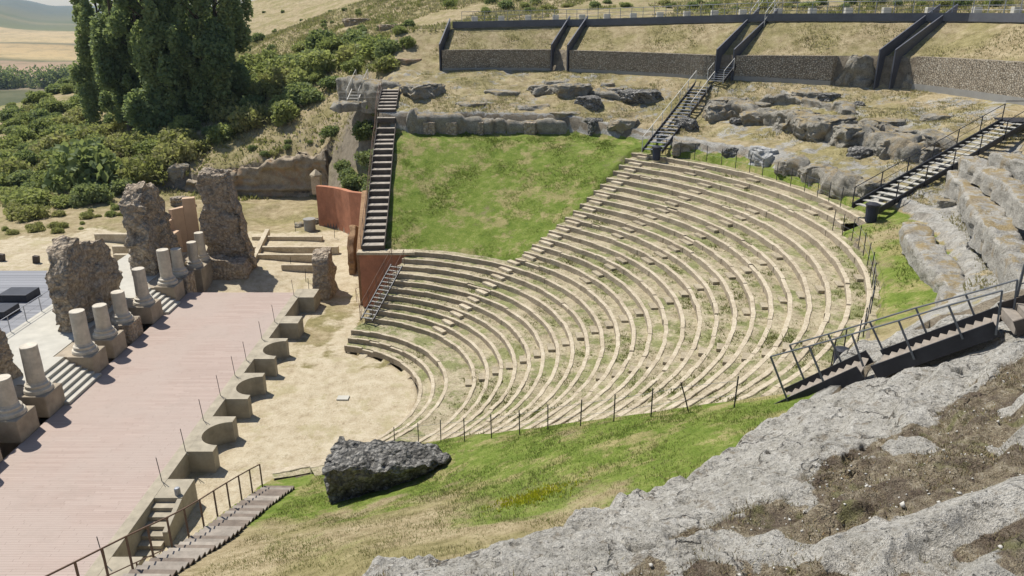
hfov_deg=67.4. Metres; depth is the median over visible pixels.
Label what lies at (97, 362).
pedestal
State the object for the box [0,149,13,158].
shrub
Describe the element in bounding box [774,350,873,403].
railed stairs
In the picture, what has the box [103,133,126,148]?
shrub
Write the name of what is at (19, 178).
shrub
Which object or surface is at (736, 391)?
fence post
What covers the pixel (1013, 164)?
rock ledge
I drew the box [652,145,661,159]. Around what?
litter bin
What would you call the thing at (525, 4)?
shrub
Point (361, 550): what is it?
dry grass
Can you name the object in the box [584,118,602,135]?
stone
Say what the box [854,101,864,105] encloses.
stone
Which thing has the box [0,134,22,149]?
shrub
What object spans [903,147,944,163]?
rock
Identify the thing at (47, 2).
sky
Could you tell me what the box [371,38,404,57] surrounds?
shrub
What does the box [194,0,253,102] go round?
poplar tree
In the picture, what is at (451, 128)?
stone buttress
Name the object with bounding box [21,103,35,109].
shrub
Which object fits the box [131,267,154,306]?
column
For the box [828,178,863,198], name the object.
rock
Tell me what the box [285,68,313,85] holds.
shrub
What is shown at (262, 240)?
wall
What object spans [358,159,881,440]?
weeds
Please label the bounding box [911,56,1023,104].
gabion wall
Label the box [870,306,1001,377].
railed stairs
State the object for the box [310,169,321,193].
stone post
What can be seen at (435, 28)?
dry grass
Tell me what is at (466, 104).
rock
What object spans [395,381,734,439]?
fence wire
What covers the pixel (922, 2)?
shrub
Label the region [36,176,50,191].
shrub
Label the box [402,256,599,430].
seating row
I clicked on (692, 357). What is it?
seating row
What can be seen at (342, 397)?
stone slab
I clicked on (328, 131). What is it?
shrub
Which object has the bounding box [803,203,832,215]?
stone steps
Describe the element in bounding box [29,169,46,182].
shrub
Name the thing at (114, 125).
shrub
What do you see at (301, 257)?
wall
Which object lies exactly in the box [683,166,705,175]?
stone steps
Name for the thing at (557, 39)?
steel fin
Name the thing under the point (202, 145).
shrub
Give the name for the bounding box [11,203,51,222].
shrub
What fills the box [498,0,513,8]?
shrub
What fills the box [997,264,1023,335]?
railed stairs
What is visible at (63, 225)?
shrub
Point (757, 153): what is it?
rock
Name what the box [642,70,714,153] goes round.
metal stairs
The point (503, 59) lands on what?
gabion wall
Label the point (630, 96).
rock
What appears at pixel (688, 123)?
rock
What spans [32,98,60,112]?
shrub
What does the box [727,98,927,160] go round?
rock ledge
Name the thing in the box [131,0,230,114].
poplar tree
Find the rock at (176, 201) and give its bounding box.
[169,195,196,206]
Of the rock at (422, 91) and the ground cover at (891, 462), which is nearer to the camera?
the ground cover at (891, 462)
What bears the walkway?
on the ground at (300, 416)
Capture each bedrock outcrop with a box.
[834,54,874,87]
[900,73,912,88]
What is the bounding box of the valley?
[0,0,101,105]
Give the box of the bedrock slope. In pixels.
[362,300,1023,575]
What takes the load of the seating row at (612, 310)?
on the ground at (300, 416)
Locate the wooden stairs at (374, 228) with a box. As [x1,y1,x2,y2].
[360,78,399,250]
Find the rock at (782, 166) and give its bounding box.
[774,158,791,175]
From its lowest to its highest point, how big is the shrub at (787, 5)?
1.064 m
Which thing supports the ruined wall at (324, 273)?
on the ground at (300, 416)
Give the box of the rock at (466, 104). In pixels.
[455,100,486,106]
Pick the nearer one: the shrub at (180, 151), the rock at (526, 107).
the rock at (526, 107)
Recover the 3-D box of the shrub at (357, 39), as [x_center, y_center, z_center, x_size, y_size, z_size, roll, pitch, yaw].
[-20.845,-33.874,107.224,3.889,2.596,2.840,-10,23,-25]
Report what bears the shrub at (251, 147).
on the ground at (300, 416)
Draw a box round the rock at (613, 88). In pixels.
[605,87,624,90]
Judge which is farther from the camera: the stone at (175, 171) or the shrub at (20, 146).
the shrub at (20, 146)
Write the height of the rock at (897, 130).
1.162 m
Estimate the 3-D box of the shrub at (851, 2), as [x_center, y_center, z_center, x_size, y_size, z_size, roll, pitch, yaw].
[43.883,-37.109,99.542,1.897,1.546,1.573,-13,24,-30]
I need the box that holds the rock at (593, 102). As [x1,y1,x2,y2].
[574,95,602,110]
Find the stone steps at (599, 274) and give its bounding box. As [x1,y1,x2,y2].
[579,257,627,283]
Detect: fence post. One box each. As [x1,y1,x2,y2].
[580,399,581,425]
[613,394,615,420]
[650,388,653,416]
[680,382,688,410]
[733,376,738,407]
[830,339,836,365]
[862,307,867,337]
[866,297,871,325]
[869,286,875,313]
[871,262,876,287]
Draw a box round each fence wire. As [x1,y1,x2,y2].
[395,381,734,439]
[671,142,841,197]
[836,215,875,346]
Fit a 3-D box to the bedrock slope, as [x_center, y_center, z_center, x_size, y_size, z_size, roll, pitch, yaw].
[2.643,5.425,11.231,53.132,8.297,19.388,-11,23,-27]
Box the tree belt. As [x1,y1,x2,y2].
[0,64,69,88]
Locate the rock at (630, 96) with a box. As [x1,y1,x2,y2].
[614,88,661,103]
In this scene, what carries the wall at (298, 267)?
on the ground at (300, 416)
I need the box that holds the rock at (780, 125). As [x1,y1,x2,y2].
[772,109,819,135]
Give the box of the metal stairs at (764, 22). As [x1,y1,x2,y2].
[722,0,783,68]
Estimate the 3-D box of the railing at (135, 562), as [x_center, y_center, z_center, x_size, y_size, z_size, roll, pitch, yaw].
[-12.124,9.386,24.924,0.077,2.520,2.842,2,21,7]
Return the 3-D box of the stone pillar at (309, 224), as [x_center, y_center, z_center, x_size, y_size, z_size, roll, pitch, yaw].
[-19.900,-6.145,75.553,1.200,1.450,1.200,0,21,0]
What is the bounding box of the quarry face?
[181,149,328,197]
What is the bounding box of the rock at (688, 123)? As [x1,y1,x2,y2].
[674,117,698,130]
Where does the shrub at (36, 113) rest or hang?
on the ground at (300, 416)
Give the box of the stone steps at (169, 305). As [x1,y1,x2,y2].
[128,288,180,313]
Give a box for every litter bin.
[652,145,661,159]
[833,346,849,363]
[865,202,880,222]
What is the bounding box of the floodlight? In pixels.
[174,486,180,495]
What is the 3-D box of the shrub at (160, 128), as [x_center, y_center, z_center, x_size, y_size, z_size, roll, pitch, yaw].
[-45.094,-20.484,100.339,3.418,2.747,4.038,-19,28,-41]
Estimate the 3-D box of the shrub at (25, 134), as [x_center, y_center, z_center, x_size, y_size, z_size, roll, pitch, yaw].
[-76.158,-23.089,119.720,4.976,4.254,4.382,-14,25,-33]
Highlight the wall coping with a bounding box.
[357,250,414,254]
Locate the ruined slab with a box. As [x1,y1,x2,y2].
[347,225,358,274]
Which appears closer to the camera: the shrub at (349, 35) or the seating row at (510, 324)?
the seating row at (510, 324)
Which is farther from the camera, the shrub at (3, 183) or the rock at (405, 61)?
the shrub at (3, 183)
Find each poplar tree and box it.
[67,0,114,120]
[88,3,148,95]
[89,0,144,130]
[106,0,192,126]
[131,0,211,34]
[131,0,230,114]
[152,0,250,111]
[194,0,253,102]
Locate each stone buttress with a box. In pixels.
[423,122,435,134]
[445,122,457,134]
[476,122,483,134]
[524,122,536,134]
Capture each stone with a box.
[167,163,188,183]
[294,221,303,227]
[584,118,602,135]
[600,82,615,86]
[729,117,741,124]
[817,92,840,101]
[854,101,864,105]
[936,199,955,208]
[966,239,974,250]
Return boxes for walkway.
[452,0,1023,28]
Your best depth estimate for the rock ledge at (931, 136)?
51.59 m
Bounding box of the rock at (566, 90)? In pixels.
[553,82,592,97]
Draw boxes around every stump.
[0,253,5,261]
[32,255,39,263]
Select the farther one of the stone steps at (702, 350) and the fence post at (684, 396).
the stone steps at (702, 350)
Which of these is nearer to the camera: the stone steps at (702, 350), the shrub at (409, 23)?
the stone steps at (702, 350)
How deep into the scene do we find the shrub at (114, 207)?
80.38 m
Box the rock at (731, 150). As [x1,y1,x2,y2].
[721,147,738,157]
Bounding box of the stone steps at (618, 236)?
[611,183,711,238]
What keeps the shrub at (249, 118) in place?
on the ground at (300, 416)
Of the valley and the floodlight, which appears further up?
the valley
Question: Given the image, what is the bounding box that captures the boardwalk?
[0,271,51,333]
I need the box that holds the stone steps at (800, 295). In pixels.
[741,274,863,315]
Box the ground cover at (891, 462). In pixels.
[375,331,1023,575]
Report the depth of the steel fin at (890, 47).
65.20 m
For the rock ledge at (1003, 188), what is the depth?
37.14 m
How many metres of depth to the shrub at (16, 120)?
130.62 m
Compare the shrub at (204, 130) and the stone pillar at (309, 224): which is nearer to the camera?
the stone pillar at (309, 224)
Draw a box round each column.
[0,374,26,420]
[19,342,53,395]
[69,308,98,355]
[92,303,117,338]
[111,290,133,323]
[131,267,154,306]
[156,248,177,286]
[170,247,188,276]
[186,241,202,267]
[194,231,209,261]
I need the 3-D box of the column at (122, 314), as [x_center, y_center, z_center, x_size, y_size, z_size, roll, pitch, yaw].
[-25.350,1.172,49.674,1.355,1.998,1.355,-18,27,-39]
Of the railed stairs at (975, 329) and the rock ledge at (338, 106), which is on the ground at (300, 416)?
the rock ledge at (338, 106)
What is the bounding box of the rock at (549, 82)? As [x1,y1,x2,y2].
[544,80,568,84]
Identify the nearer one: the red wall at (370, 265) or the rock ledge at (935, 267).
the rock ledge at (935, 267)
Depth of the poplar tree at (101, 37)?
104.01 m
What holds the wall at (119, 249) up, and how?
on the ground at (300, 416)
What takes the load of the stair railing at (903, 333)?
attached to the railed stairs at (975, 329)
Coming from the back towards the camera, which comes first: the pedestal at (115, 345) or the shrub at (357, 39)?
the shrub at (357, 39)
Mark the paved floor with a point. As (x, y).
(40, 329)
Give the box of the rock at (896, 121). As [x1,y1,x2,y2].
[870,118,906,125]
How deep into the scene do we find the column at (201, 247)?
62.23 m
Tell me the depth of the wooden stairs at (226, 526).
26.39 m
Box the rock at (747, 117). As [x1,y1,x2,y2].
[738,109,776,125]
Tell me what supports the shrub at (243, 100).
on the ground at (300, 416)
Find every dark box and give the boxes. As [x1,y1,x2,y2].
[0,287,40,301]
[0,303,19,318]
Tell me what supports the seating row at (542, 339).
on the ground at (300, 416)
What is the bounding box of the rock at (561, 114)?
[550,111,580,119]
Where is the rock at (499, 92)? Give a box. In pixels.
[484,89,519,95]
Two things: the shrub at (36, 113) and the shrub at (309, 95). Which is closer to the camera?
the shrub at (309, 95)
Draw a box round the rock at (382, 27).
[377,24,398,30]
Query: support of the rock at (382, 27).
on the ground at (300, 416)
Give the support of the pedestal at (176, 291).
on the stage deck
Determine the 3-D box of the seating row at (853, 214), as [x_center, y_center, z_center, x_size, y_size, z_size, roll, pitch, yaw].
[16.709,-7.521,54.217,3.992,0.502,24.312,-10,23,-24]
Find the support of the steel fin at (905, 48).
on the ground at (300, 416)
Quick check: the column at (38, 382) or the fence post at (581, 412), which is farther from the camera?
the column at (38, 382)
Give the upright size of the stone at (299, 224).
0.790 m
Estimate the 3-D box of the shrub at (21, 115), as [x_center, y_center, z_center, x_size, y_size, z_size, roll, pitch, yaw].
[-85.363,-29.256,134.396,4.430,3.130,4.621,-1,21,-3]
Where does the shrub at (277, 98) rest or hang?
on the ground at (300, 416)
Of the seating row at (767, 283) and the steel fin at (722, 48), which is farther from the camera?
the steel fin at (722, 48)
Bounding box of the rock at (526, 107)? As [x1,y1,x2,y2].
[509,102,549,110]
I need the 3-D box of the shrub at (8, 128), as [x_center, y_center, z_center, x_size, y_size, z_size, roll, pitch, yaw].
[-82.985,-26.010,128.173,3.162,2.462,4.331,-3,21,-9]
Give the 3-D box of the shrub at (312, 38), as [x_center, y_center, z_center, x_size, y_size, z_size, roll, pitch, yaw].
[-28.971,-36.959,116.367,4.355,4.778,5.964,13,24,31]
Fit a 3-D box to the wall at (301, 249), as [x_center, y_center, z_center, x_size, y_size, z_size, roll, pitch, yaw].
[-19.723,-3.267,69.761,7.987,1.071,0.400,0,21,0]
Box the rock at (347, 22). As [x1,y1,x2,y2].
[342,18,370,26]
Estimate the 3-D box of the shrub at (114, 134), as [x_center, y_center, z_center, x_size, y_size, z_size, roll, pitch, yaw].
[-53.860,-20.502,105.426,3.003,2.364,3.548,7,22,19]
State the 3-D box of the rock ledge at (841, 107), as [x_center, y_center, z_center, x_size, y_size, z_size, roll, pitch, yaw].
[24.981,-15.348,64.294,2.279,1.274,10.265,-12,24,-29]
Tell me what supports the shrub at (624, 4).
on the ground at (300, 416)
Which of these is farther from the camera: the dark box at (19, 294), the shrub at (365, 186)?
the shrub at (365, 186)
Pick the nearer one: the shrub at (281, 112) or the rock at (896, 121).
the rock at (896, 121)
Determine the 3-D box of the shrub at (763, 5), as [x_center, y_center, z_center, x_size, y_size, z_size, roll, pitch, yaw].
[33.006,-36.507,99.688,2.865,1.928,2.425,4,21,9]
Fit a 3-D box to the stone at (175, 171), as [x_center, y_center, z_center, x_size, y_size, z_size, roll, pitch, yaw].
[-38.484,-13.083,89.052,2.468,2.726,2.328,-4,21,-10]
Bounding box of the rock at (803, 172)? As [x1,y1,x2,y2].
[797,164,837,187]
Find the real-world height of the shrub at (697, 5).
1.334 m
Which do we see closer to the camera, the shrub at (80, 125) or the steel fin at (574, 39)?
the steel fin at (574, 39)
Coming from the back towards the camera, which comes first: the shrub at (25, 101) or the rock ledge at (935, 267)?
the shrub at (25, 101)
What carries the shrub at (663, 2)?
on the ground at (300, 416)
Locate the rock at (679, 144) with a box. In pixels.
[671,138,699,156]
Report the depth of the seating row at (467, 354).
47.90 m
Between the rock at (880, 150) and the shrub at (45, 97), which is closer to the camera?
the rock at (880, 150)
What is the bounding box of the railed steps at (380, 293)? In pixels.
[359,248,404,322]
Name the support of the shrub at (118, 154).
on the ground at (300, 416)
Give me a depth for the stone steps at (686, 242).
49.95 m
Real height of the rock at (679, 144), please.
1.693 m
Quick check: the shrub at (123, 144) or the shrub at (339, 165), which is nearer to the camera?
the shrub at (339, 165)
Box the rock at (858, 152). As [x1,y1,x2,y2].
[846,146,872,158]
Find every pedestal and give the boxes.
[0,406,39,442]
[17,383,65,417]
[67,346,108,373]
[91,330,126,357]
[111,316,143,342]
[129,299,162,323]
[154,280,184,300]
[176,270,196,294]
[186,263,210,291]
[203,260,212,282]
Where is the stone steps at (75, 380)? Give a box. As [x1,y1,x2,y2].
[17,357,101,404]
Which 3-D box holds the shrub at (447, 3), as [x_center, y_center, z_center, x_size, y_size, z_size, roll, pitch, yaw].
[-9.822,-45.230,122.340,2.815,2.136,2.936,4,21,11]
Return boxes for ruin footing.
[210,254,252,279]
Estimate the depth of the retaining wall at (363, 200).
59.67 m
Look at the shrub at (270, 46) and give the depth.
142.93 m
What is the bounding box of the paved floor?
[6,252,186,386]
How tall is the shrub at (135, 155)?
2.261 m
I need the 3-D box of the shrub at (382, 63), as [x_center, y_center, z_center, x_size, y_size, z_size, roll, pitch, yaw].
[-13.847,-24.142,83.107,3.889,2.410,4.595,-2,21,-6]
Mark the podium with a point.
(6, 449)
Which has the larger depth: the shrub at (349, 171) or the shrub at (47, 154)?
the shrub at (47, 154)
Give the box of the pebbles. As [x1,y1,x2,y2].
[628,360,1022,575]
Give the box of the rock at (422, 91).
[399,83,445,99]
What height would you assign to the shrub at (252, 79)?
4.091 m
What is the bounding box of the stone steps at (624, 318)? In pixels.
[465,253,782,386]
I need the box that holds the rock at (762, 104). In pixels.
[754,101,773,107]
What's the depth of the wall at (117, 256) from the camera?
64.14 m
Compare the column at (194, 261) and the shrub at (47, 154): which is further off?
the shrub at (47, 154)
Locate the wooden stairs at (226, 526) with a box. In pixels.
[45,464,294,575]
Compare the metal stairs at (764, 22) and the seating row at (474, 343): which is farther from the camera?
the metal stairs at (764, 22)
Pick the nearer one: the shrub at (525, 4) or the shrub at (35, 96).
the shrub at (525, 4)
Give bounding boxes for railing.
[0,290,48,331]
[106,550,163,575]
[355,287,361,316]
[770,290,1002,400]
[789,279,1018,378]
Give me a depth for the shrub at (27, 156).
101.81 m
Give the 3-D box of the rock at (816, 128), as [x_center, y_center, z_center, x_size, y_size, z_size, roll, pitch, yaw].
[23.260,-11.060,57.195,4.404,3.706,3.717,-5,21,-12]
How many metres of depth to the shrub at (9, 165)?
95.46 m
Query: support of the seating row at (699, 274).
on the ground at (300, 416)
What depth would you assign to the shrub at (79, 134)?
111.33 m
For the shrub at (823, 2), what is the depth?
99.38 m
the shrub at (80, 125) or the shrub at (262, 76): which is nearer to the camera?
the shrub at (262, 76)
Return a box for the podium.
[0,253,187,458]
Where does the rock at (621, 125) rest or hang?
on the ground at (300, 416)
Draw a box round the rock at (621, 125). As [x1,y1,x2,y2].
[606,118,640,133]
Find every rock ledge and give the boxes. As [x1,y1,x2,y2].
[330,100,376,113]
[336,75,400,109]
[406,107,567,134]
[526,84,658,103]
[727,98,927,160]
[759,93,857,114]
[785,154,862,200]
[857,118,957,149]
[899,222,965,307]
[943,170,1023,291]
[956,156,1023,229]
[987,151,1023,181]
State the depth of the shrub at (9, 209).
78.72 m
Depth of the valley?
1213.95 m
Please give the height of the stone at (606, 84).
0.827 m
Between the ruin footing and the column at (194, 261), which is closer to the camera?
the column at (194, 261)
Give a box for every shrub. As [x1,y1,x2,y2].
[0,106,25,123]
[0,125,6,132]
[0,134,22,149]
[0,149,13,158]
[0,156,30,177]
[0,172,12,186]
[0,185,18,199]
[0,189,57,208]
[2,116,27,126]
[2,201,28,220]
[3,125,15,134]
[5,169,34,187]
[5,229,19,234]
[6,126,40,141]
[9,111,30,123]
[9,185,42,198]
[10,124,31,135]
[10,149,39,165]
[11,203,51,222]
[15,142,33,150]
[20,98,30,104]
[20,181,37,187]
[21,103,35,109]
[22,139,39,150]
[25,90,54,102]
[26,107,50,120]
[26,223,45,232]
[27,116,55,135]
[28,130,71,155]
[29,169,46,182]
[30,156,57,172]
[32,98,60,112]
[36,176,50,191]
[38,123,78,137]
[38,149,61,161]
[39,96,53,102]
[41,147,56,157]
[42,138,122,193]
[44,83,64,94]
[46,221,59,227]
[47,115,81,124]
[48,194,72,208]
[50,227,64,233]
[51,209,65,216]
[55,77,75,86]
[55,100,69,111]
[55,222,68,227]
[59,83,74,94]
[64,105,99,121]
[65,96,81,109]
[65,129,76,138]
[66,181,114,208]
[70,122,96,130]
[72,126,108,139]
[77,122,112,133]
[78,210,95,219]
[80,118,102,124]
[83,132,103,141]
[87,136,108,145]
[89,181,109,193]
[101,113,125,133]
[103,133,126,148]
[103,210,116,217]
[108,178,137,195]
[110,150,123,157]
[110,204,118,210]
[111,130,155,157]
[111,131,133,136]
[115,153,167,185]
[115,157,142,174]
[132,124,158,135]
[132,137,157,155]
[132,154,146,160]
[151,135,206,169]
[155,122,169,132]
[156,126,198,145]
[167,114,202,131]
[193,139,211,151]
[195,106,212,120]
[200,126,215,134]
[205,122,238,144]
[215,104,241,122]
[227,101,273,131]
[236,53,264,74]
[239,94,265,107]
[244,79,276,100]
[246,75,259,96]
[247,144,256,150]
[249,61,265,73]
[251,32,265,42]
[254,73,269,82]
[259,48,278,59]
[259,150,270,156]
[265,54,294,64]
[265,57,303,80]
[266,44,275,49]
[267,84,284,98]
[267,99,300,126]
[268,94,293,105]
[268,151,277,155]
[269,66,300,88]
[281,81,315,104]
[283,144,291,149]
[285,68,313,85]
[291,40,311,52]
[294,87,325,105]
[295,48,321,69]
[298,48,340,73]
[304,28,335,48]
[307,70,325,83]
[315,35,343,53]
[316,75,340,89]
[318,125,339,139]
[331,42,358,68]
[333,159,350,173]
[337,167,357,180]
[339,172,369,191]
[340,28,369,45]
[340,58,363,74]
[350,36,362,43]
[350,52,367,62]
[350,119,378,141]
[352,34,389,61]
[353,149,374,170]
[357,27,367,31]
[359,181,369,191]
[366,54,400,73]
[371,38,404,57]
[392,25,405,34]
[399,35,415,48]
[402,19,415,26]
[440,0,457,6]
[481,6,491,12]
[484,0,498,3]
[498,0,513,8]
[520,2,530,7]
[539,4,556,9]
[561,2,573,7]
[589,0,600,7]
[602,0,611,3]
[619,2,632,6]
[658,0,671,4]
[684,1,699,7]
[755,0,776,10]
[783,3,793,7]
[787,0,800,3]
[795,0,820,8]
[816,0,827,4]
[844,0,857,3]
[870,0,885,4]
[892,0,903,5]
[917,1,926,4]
[933,1,951,6]
[951,0,973,6]
[984,0,1003,6]
[1003,1,1014,5]
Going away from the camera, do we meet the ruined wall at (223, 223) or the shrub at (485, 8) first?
the ruined wall at (223, 223)
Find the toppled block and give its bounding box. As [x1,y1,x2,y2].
[322,436,450,504]
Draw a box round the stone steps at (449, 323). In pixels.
[432,156,649,334]
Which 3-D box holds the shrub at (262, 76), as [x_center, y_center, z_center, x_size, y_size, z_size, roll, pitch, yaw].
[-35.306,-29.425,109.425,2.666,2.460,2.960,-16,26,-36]
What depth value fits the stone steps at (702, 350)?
36.49 m
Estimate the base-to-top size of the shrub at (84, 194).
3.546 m
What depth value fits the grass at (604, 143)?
62.80 m
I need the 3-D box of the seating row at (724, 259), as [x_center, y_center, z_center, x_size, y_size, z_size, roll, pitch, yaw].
[9.294,-0.618,43.520,8.608,0.535,32.876,0,21,0]
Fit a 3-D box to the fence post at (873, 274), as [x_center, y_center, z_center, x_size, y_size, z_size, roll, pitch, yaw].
[16.635,-0.576,35.306,0.065,1.251,0.046,0,21,0]
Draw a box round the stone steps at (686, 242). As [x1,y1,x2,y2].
[640,208,758,264]
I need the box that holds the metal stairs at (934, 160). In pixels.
[851,103,1023,213]
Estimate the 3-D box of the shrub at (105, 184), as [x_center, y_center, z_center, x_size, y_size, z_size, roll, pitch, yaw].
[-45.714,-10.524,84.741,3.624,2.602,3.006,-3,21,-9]
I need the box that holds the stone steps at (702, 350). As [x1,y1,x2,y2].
[596,343,724,380]
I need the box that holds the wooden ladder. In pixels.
[346,69,367,100]
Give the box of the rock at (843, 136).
[826,124,885,147]
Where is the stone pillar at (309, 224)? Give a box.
[303,217,315,231]
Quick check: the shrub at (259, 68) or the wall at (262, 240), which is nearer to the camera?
the wall at (262, 240)
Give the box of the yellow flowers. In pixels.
[471,467,593,514]
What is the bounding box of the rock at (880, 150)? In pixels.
[867,133,925,159]
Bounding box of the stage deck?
[0,292,294,575]
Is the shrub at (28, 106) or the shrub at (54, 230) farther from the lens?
the shrub at (28, 106)
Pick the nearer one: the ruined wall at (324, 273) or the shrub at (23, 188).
the ruined wall at (324, 273)
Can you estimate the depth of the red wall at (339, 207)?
74.86 m
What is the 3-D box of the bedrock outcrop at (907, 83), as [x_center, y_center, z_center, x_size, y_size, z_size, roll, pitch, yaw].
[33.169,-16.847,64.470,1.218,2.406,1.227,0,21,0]
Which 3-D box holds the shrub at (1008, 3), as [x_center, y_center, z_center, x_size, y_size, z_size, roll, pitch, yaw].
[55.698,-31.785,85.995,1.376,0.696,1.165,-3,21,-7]
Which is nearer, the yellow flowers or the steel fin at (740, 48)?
the yellow flowers
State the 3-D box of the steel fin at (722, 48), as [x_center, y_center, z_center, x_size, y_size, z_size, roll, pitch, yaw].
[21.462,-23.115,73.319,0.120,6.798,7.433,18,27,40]
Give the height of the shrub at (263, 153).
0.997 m
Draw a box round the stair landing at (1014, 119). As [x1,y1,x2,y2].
[994,117,1023,128]
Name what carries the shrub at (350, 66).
on the ground at (300, 416)
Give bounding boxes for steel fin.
[439,18,450,70]
[550,16,569,70]
[566,15,587,71]
[714,8,759,79]
[730,9,777,80]
[873,4,940,88]
[888,4,957,89]
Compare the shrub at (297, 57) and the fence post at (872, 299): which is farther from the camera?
the shrub at (297, 57)
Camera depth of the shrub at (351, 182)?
75.20 m
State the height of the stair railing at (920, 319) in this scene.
4.562 m
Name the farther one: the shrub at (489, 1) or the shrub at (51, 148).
the shrub at (489, 1)
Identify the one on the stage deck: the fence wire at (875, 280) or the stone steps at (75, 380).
the stone steps at (75, 380)
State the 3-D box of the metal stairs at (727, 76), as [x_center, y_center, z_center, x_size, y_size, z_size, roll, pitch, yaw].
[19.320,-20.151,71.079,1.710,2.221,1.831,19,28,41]
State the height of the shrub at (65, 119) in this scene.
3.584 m
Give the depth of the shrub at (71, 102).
138.53 m
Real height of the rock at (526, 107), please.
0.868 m
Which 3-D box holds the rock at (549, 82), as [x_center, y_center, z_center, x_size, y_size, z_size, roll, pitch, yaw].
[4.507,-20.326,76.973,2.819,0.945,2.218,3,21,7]
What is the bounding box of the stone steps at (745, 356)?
[722,339,811,365]
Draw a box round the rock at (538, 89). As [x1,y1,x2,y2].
[527,84,554,95]
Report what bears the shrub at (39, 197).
on the ground at (300, 416)
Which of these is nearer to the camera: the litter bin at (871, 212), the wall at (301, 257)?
the litter bin at (871, 212)
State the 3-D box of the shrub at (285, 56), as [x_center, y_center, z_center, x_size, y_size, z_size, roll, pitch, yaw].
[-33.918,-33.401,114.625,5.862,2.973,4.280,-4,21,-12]
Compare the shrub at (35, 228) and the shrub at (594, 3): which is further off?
the shrub at (594, 3)
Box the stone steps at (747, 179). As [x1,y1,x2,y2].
[734,178,759,188]
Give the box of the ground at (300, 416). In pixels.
[0,0,1023,575]
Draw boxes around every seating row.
[272,335,443,480]
[272,343,430,470]
[310,322,471,475]
[365,315,484,442]
[369,307,498,441]
[374,300,512,440]
[378,292,526,437]
[380,249,615,428]
[383,285,540,435]
[389,278,555,433]
[392,270,569,433]
[397,263,585,432]
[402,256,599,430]
[515,257,631,427]
[524,250,647,424]
[532,243,663,422]
[540,237,679,420]
[549,229,697,419]
[556,222,713,416]
[565,216,731,415]
[573,209,749,413]
[580,202,767,410]
[586,195,786,407]
[593,189,805,404]
[600,182,825,402]
[606,176,845,399]
[613,170,865,396]
[619,164,880,347]
[625,157,855,230]
[631,152,866,225]
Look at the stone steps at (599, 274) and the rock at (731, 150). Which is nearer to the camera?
the stone steps at (599, 274)
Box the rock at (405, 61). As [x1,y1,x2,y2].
[395,58,421,64]
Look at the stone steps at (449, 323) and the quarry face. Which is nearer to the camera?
the stone steps at (449, 323)
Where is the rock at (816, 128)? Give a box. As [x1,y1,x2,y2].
[792,114,857,142]
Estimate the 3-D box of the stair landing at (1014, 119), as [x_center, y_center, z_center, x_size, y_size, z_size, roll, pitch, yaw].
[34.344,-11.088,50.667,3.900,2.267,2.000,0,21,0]
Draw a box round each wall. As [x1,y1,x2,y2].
[0,328,22,379]
[44,235,122,332]
[84,289,320,575]
[94,233,126,242]
[112,245,129,254]
[113,253,127,260]
[118,181,182,275]
[168,196,199,252]
[195,167,256,269]
[252,236,322,240]
[253,246,338,254]
[254,229,269,259]
[257,253,312,262]
[281,264,312,272]
[311,247,338,300]
[316,185,361,233]
[356,190,367,304]
[359,255,409,306]
[442,49,550,70]
[569,50,715,79]
[733,55,837,85]
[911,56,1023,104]
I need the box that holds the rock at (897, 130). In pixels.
[893,128,909,132]
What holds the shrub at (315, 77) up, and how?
on the ground at (300, 416)
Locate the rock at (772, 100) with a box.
[767,94,791,103]
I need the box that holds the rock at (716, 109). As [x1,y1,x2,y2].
[702,96,754,122]
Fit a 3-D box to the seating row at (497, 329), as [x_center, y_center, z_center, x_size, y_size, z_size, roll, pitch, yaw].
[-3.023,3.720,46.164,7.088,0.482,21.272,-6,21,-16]
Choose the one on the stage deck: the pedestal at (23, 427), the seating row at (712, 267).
the pedestal at (23, 427)
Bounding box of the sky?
[27,0,252,5]
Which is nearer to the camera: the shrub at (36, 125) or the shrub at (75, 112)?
the shrub at (36, 125)
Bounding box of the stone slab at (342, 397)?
[336,395,349,400]
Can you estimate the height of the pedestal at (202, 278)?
2.100 m
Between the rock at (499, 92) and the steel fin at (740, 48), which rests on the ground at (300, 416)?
the rock at (499, 92)
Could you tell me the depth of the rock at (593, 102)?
70.22 m
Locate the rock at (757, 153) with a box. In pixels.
[748,145,778,167]
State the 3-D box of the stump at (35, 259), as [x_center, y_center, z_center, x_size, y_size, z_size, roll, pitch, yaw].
[-39.439,-2.326,63.665,0.440,0.720,0.360,8,20,-3]
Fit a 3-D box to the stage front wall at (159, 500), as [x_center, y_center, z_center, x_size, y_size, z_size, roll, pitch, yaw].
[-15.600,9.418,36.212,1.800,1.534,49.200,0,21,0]
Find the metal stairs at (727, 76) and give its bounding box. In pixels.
[707,58,734,82]
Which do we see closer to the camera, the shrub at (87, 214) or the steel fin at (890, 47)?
the steel fin at (890, 47)
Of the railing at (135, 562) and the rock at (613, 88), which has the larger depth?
the rock at (613, 88)
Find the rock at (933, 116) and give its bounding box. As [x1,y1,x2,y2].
[919,112,951,121]
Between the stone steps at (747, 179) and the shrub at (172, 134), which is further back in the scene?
the shrub at (172, 134)
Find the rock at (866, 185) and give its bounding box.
[856,178,885,197]
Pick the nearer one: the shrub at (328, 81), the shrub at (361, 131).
the shrub at (361, 131)
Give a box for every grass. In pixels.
[0,0,1023,205]
[193,397,773,575]
[207,393,801,575]
[384,132,936,305]
[396,22,1023,292]
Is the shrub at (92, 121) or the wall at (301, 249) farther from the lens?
the shrub at (92, 121)
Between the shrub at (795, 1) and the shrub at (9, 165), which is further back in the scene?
the shrub at (795, 1)
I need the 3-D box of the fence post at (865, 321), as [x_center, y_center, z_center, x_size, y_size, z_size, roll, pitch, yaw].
[13.674,1.340,29.731,0.076,1.251,0.046,0,21,0]
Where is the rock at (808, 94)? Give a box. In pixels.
[791,90,822,98]
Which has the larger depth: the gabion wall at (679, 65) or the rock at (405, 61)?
the rock at (405, 61)

